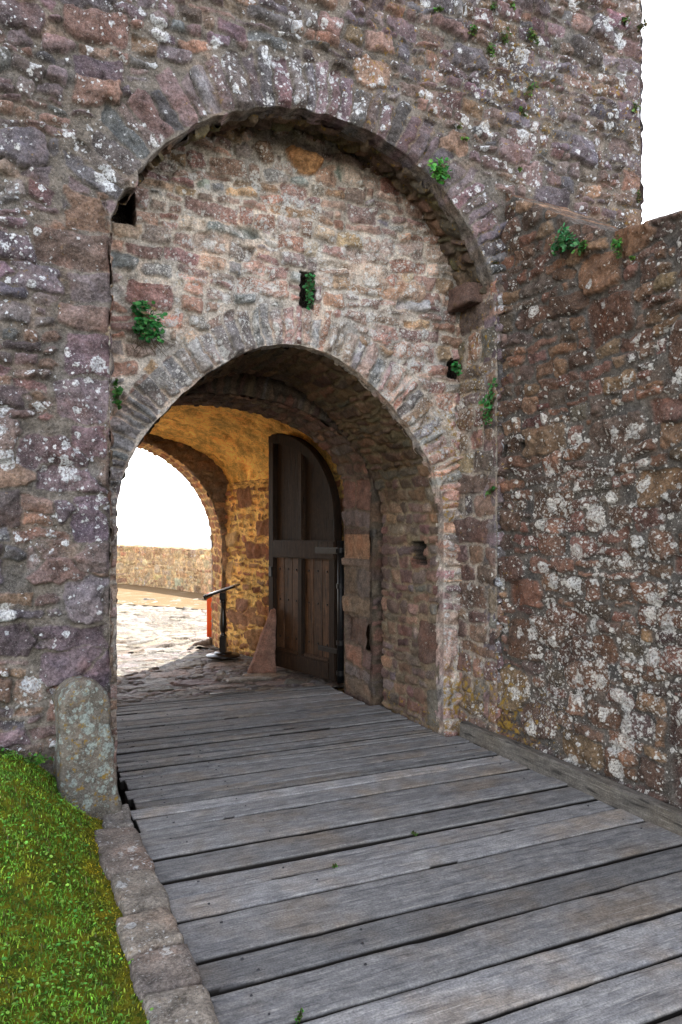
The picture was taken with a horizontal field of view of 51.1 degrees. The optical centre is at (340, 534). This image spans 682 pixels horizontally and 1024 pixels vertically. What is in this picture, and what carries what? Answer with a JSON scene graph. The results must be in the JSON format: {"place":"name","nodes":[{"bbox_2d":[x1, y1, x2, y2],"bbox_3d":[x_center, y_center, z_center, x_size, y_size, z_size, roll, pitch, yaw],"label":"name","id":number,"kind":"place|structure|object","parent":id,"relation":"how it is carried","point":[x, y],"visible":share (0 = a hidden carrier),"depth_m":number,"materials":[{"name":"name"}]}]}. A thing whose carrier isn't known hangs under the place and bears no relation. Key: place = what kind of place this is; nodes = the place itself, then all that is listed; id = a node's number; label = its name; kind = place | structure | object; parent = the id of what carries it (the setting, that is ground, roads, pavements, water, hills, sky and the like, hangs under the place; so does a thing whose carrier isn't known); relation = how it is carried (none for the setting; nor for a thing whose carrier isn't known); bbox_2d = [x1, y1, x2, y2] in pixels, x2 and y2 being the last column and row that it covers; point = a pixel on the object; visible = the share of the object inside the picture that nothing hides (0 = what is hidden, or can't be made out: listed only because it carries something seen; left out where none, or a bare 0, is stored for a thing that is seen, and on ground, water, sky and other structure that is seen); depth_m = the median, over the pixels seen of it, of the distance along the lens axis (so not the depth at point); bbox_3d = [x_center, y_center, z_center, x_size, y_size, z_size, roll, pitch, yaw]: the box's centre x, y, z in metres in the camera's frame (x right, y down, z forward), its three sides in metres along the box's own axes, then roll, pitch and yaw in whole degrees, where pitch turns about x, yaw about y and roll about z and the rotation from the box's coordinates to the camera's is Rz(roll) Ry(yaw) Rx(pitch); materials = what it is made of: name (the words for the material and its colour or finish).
{"place":"outdoors","nodes":[
{"label":"outdoors","id":0,"kind":"place"},
{"bbox_2d":[0,750,152,1023],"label":"turf","id":1,"kind":"structure","parent":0,"point":[141,1016],"depth_m":2.76,"materials":[{"name":"plant"}]},
{"bbox_2d":[0,743,14,756],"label":"weed","id":2,"kind":"object","parent":1,"relation":"on","point":[3,751],"visible":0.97,"depth_m":3.83,"materials":[{"name":"green plant"}]},
{"bbox_2d":[23,752,53,765],"bbox_3d":[-1.655,1.225,3.895,0.162,0.074,0.055,0,0,-25],"label":"weed","id":3,"kind":"object","parent":1,"relation":"on","point":[35,759],"visible":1,"depth_m":3.89,"materials":[{"name":"green plant"}]},
{"bbox_2d":[51,675,121,819],"bbox_3d":[-1.424,1.298,3.993,0.354,1.039,0.282,-2,3,-31],"label":"guard stone","id":4,"kind":"object","parent":1,"relation":"on","point":[84,772],"visible":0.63,"depth_m":3.88,"materials":[{"name":"grey stone"}]},
{"bbox_2d":[94,804,219,1023],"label":"stone kerb","id":5,"kind":"structure","parent":1,"relation":"on","point":[166,980],"depth_m":2.73,"materials":[{"name":"grey stone"}]},
{"bbox_2d":[117,779,132,810],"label":"ground","id":6,"kind":"structure","parent":0,"point":[122,795],"depth_m":5.54,"materials":[{"name":"black"}]},
{"bbox_2d":[0,0,643,776],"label":"gate tower","id":7,"kind":"structure","parent":6,"relation":"on","point":[216,180],"depth_m":5.13,"materials":[{"name":"stone"}]},
{"bbox_2d":[112,378,118,388],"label":"wall plant","id":8,"kind":"object","parent":7,"relation":"attached to","point":[115,383],"depth_m":4.61,"materials":[{"name":"green plant"}]},
{"bbox_2d":[112,386,123,409],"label":"wall plant","id":9,"kind":"object","parent":7,"relation":"attached to","point":[118,393],"depth_m":4.61,"materials":[{"name":"green plant"}]},
{"bbox_2d":[130,298,175,357],"bbox_3d":[-1.225,-1.344,4.670,0.298,0.378,0.133,0,0,-25],"label":"wall plant","id":10,"kind":"object","parent":7,"relation":"attached to","point":[146,324],"depth_m":4.66,"materials":[{"name":"green plant"}]},
{"bbox_2d":[268,433,343,682],"bbox_3d":[-0.412,0.175,8.078,0.114,2.780,1.426,0,0,-38],"label":"wooden door","id":11,"kind":"structure","parent":7,"relation":"attached to","point":[306,570],"depth_m":8.07,"materials":[{"name":"brown wood"}]},
{"bbox_2d":[302,273,315,309],"bbox_3d":[-0.223,-1.774,5.202,0.107,0.272,0.065,0,0,-33],"label":"wall plant","id":12,"kind":"object","parent":7,"relation":"attached to","point":[309,284],"depth_m":5.20,"materials":[{"name":"green plant"}]},
{"bbox_2d":[425,157,451,199],"bbox_3d":[0.699,-2.535,5.044,0.207,0.272,0.126,0,0,-25],"label":"wall plant","id":13,"kind":"object","parent":7,"relation":"attached to","point":[439,172],"depth_m":5.06,"materials":[{"name":"green plant"}]},
{"bbox_2d":[433,6,443,11],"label":"wall plant","id":14,"kind":"object","parent":7,"relation":"attached to","point":[439,9],"depth_m":5.09,"materials":[{"name":"green plant"}]},
{"bbox_2d":[450,361,462,375],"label":"wall plant","id":15,"kind":"object","parent":7,"relation":"in","point":[457,368],"depth_m":5.72,"materials":[{"name":"green plant"}]},
{"bbox_2d":[459,136,468,141],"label":"wall plant","id":16,"kind":"object","parent":7,"relation":"attached to","point":[465,138],"depth_m":5.18,"materials":[{"name":"green plant"}]},
{"bbox_2d":[468,24,478,36],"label":"wall plant","id":17,"kind":"object","parent":7,"relation":"attached to","point":[473,30],"depth_m":5.21,"materials":[{"name":"green plant"}]},
{"bbox_2d":[478,377,497,444],"bbox_3d":[1.103,-0.932,5.376,0.078,0.492,0.205,0,0,-25],"label":"wall plant","id":18,"kind":"object","parent":7,"relation":"attached to","point":[488,404],"depth_m":5.36,"materials":[{"name":"green plant"}]},
{"bbox_2d":[486,42,495,61],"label":"wall plant","id":19,"kind":"object","parent":7,"relation":"attached to","point":[490,49],"depth_m":5.27,"materials":[{"name":"green plant"}]},
{"bbox_2d":[485,486,497,495],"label":"wall plant","id":20,"kind":"object","parent":7,"relation":"attached to","point":[493,488],"depth_m":5.36,"materials":[{"name":"green plant"}]},
{"bbox_2d":[490,2,497,10],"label":"wall plant","id":21,"kind":"object","parent":7,"relation":"attached to","point":[493,6],"depth_m":5.27,"materials":[{"name":"green plant"}]},
{"bbox_2d":[500,27,511,44],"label":"wall plant","id":22,"kind":"object","parent":7,"relation":"attached to","point":[505,37],"depth_m":5.31,"materials":[{"name":"green plant"}]},
{"bbox_2d":[510,1,515,9],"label":"wall plant","id":23,"kind":"object","parent":7,"relation":"attached to","point":[512,4],"depth_m":5.36,"materials":[{"name":"green plant"}]},
{"bbox_2d":[518,106,527,117],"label":"wall plant","id":24,"kind":"object","parent":7,"relation":"attached to","point":[521,110],"depth_m":5.40,"materials":[{"name":"green plant"}]},
{"bbox_2d":[524,78,538,96],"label":"wall plant","id":25,"kind":"object","parent":7,"relation":"attached to","point":[529,90],"depth_m":5.43,"materials":[{"name":"green plant"}]},
{"bbox_2d":[526,27,539,45],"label":"wall plant","id":26,"kind":"object","parent":7,"relation":"attached to","point":[533,33],"depth_m":5.44,"materials":[{"name":"green plant"}]},
{"bbox_2d":[622,15,629,24],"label":"wall plant","id":27,"kind":"object","parent":7,"relation":"attached to","point":[624,19],"depth_m":5.83,"materials":[{"name":"green plant"}]},
{"bbox_2d":[632,100,640,113],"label":"wall plant","id":28,"kind":"object","parent":7,"relation":"attached to","point":[635,107],"depth_m":5.88,"materials":[{"name":"green plant"}]},
{"bbox_2d":[636,190,645,202],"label":"wall plant","id":29,"kind":"object","parent":7,"relation":"attached to","point":[638,197],"depth_m":5.91,"materials":[{"name":"green plant"}]},
{"bbox_2d":[636,19,647,31],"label":"wall plant","id":30,"kind":"object","parent":7,"relation":"attached to","point":[640,26],"depth_m":5.89,"materials":[{"name":"green plant"}]},
{"bbox_2d":[491,193,681,808],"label":"rampart wall","id":31,"kind":"structure","parent":6,"relation":"on","point":[589,470],"depth_m":4.52,"materials":[{"name":"stone"}]},
{"bbox_2d":[549,222,586,269],"bbox_3d":[1.460,-1.896,4.655,0.115,0.259,0.293,0,0,-25],"label":"wall plant","id":32,"kind":"object","parent":31,"relation":"attached to","point":[565,241],"depth_m":4.65,"materials":[{"name":"green plant"}]},
{"bbox_2d":[571,239,587,256],"bbox_3d":[1.535,-1.835,4.568,0.055,0.109,0.114,0,0,-25],"label":"wall plant","id":33,"kind":"object","parent":31,"relation":"attached to","point":[583,244],"depth_m":4.56,"materials":[{"name":"green plant"}]},
{"bbox_2d":[611,235,624,259],"bbox_3d":[1.655,-1.733,4.290,0.082,0.153,0.108,0,0,-25],"label":"wall plant","id":34,"kind":"object","parent":31,"relation":"attached to","point":[616,243],"depth_m":4.28,"materials":[{"name":"green plant"}]},
{"bbox_2d":[116,584,206,609],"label":"path","id":35,"kind":"structure","parent":0,"point":[137,594],"depth_m":18.43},
{"bbox_2d":[117,535,211,548],"bbox_3d":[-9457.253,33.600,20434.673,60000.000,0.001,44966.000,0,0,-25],"label":"sea","id":36,"kind":"structure","parent":0,"point":[196,541],"depth_m":4074.60,"materials":[{"name":"grey liquid"}]},
{"bbox_2d":[116,597,343,703],"bbox_3d":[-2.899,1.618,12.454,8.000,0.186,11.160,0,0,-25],"label":"courtyard paving","id":37,"kind":"structure","parent":0,"point":[180,666],"depth_m":8.91,"materials":[{"name":"stone"}]},
{"bbox_2d":[116,545,211,593],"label":"parapet wall","id":38,"kind":"structure","parent":37,"relation":"on","point":[187,569],"depth_m":21.20,"materials":[{"name":"stone"}]},
{"bbox_2d":[207,593,211,637],"bbox_3d":[-1.846,1.245,11.024,0.460,0.710,0.220,0,0,-25],"label":"sign board","id":39,"kind":"object","parent":37,"relation":"on","point":[209,622],"visible":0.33,"depth_m":10.93,"materials":[{"name":"orange paint"}]},
{"bbox_2d":[203,583,239,659],"bbox_3d":[-1.532,1.117,9.263,0.444,0.942,0.520,0,0,0],"label":"information lectern","id":40,"kind":"object","parent":37,"relation":"on","point":[222,653],"visible":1,"depth_m":9.22,"materials":[{"name":"black metal"}]},
{"bbox_2d":[247,608,276,673],"bbox_3d":[-0.935,1.260,8.448,0.360,0.782,0.265,0,0,-11],"label":"guard stone","id":41,"kind":"object","parent":37,"relation":"on","point":[263,659],"visible":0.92,"depth_m":8.38,"materials":[{"name":"brown stone"}]},
{"bbox_2d":[116,685,681,1023],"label":"wooden bridge","id":42,"kind":"structure","parent":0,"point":[515,882],"depth_m":3.44,"materials":[{"name":"grey wood"}]},
{"bbox_2d":[210,690,254,694],"bbox_3d":[-1.088,1.584,7.160,0.460,0.014,0.035,1,-1,-26],"label":"metal strip","id":43,"kind":"object","parent":42,"relation":"on","point":[232,692],"visible":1,"depth_m":7.14,"materials":[{"name":"metal"}]},
{"bbox_2d":[295,1008,303,1022],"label":"weed","id":44,"kind":"object","parent":42,"relation":"on","point":[300,1015],"visible":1,"depth_m":2.35,"materials":[{"name":"green plant"}]},
{"bbox_2d":[117,0,681,534],"label":"sky","id":45,"kind":"structure","parent":0,"point":[154,498],"materials":[{"name":"white"}]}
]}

